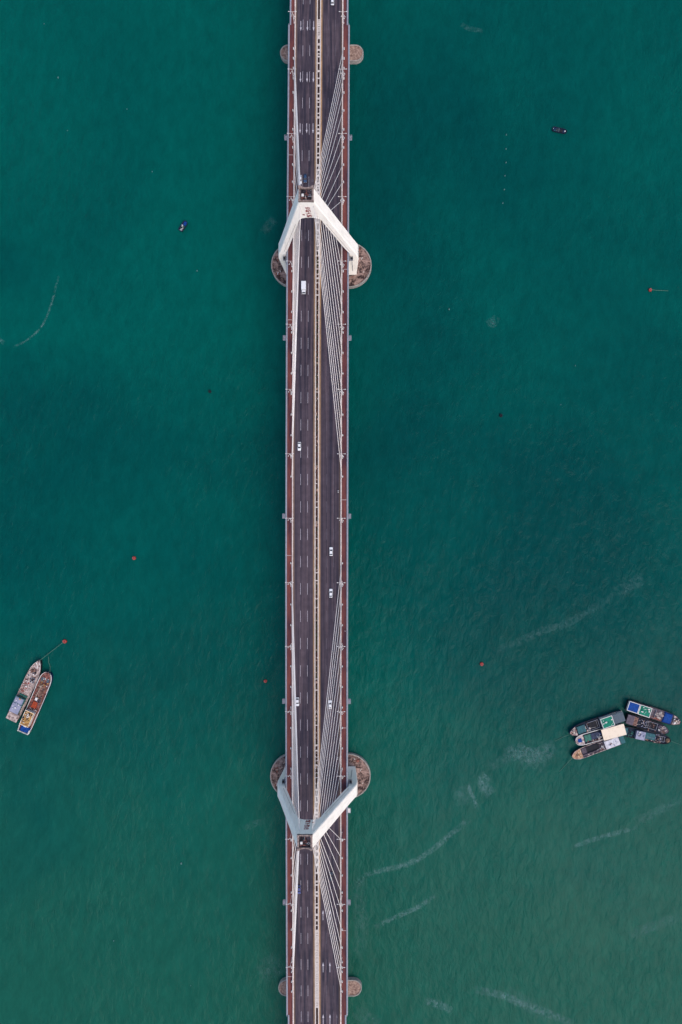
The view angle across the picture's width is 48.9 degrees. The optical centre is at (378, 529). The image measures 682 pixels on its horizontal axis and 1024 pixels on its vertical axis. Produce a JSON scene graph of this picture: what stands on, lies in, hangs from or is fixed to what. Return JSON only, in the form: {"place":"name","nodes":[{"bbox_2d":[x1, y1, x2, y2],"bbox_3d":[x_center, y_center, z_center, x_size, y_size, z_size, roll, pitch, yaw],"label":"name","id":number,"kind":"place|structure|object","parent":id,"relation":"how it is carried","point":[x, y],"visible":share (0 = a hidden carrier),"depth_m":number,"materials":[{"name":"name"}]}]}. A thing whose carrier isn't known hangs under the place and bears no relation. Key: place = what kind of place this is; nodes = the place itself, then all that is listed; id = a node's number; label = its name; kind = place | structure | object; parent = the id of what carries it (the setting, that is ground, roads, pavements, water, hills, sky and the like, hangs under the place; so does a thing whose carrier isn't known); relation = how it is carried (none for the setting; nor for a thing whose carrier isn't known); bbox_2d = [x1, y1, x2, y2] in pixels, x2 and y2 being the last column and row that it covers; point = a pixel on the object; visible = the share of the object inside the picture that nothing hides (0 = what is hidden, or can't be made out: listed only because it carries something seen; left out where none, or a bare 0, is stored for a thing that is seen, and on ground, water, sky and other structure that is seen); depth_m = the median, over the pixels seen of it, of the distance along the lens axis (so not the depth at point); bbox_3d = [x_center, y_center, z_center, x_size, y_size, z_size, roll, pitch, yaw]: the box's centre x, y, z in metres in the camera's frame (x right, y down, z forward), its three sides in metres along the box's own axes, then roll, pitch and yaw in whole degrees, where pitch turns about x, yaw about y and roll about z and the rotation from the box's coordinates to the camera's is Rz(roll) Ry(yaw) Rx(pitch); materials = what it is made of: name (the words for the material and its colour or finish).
{"place":"outdoors","nodes":[
{"label":"outdoors","id":0,"kind":"place"},
{"bbox_2d":[0,0,681,1023],"bbox_3d":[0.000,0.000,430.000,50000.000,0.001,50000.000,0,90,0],"label":"water","id":1,"kind":"structure","parent":0,"point":[526,550],"depth_m":430.00,"materials":[{"name":"teal liquid"}]},
{"bbox_2d":[6,660,42,722],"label":"fishing boat","id":2,"kind":"object","parent":1,"relation":"on","point":[22,698],"visible":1,"depth_m":427.55,"materials":[{"name":"grey metal"}]},
{"bbox_2d":[17,671,52,734],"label":"fishing boat","id":3,"kind":"object","parent":1,"relation":"on","point":[36,702],"visible":1,"depth_m":427.52,"materials":[{"name":"white paint"}]},
{"bbox_2d":[178,221,187,231],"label":"boat","id":4,"kind":"object","parent":1,"relation":"on","point":[183,225],"visible":1,"depth_m":428.86,"materials":[{"name":"metal"}]},
{"bbox_2d":[270,0,371,1023],"bbox_3d":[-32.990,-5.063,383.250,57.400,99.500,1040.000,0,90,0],"label":"bridge","id":5,"kind":"structure","parent":1,"relation":"in","point":[318,53],"depth_m":400.74,"materials":[{"name":"asphalt"}]},
{"bbox_2d":[297,885,300,893],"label":"car","id":6,"kind":"object","parent":5,"relation":"on","point":[299,890],"visible":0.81,"depth_m":402.99,"materials":[{"name":"blue metal"}]},
{"bbox_2d":[301,281,305,293],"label":"box truck","id":7,"kind":"object","parent":5,"relation":"on","point":[303,286],"visible":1,"depth_m":397.96,"materials":[{"name":"white metal"}]},
{"bbox_2d":[315,255,318,784],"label":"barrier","id":8,"kind":"object","parent":5,"relation":"on","point":[317,280],"visible":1,"depth_m":399.06,"materials":[{"name":"grey metal"}]},
{"bbox_2d":[329,547,332,555],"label":"car","id":9,"kind":"object","parent":5,"relation":"on","point":[330,551],"visible":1,"depth_m":398.30,"materials":[{"name":"white metal"}]},
{"bbox_2d":[329,589,332,596],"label":"car","id":10,"kind":"object","parent":5,"relation":"on","point":[330,592],"visible":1,"depth_m":398.34,"materials":[{"name":"white metal"}]},
{"bbox_2d":[552,126,566,133],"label":"boat","id":11,"kind":"object","parent":1,"relation":"on","point":[559,130],"visible":1,"depth_m":429.09,"materials":[{"name":"metal"}]},
{"bbox_2d":[569,710,625,735],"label":"fishing boat","id":12,"kind":"object","parent":1,"relation":"on","point":[609,719],"visible":1,"depth_m":427.27,"materials":[{"name":"white paint"}]},
{"bbox_2d":[571,736,625,758],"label":"fishing boat","id":13,"kind":"object","parent":1,"relation":"on","point":[587,750],"visible":0.98,"depth_m":427.47,"materials":[{"name":"metal"}]},
{"bbox_2d":[574,723,626,744],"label":"fishing boat","id":14,"kind":"object","parent":1,"relation":"on","point":[615,731],"visible":0.99,"depth_m":427.04,"materials":[{"name":"white paint"}]},
{"bbox_2d":[624,713,668,733],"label":"fishing boat","id":15,"kind":"object","parent":1,"relation":"on","point":[631,719],"visible":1,"depth_m":427.65,"materials":[{"name":"grey metal"}]},
{"bbox_2d":[623,726,670,743],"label":"fishing boat","id":16,"kind":"object","parent":1,"relation":"on","point":[640,734],"visible":1,"depth_m":427.70,"materials":[{"name":"green paint"}]},
{"bbox_2d":[624,699,680,724],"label":"fishing boat","id":17,"kind":"object","parent":1,"relation":"on","point":[650,712],"visible":1,"depth_m":427.09,"materials":[{"name":"white paint"}]}
]}

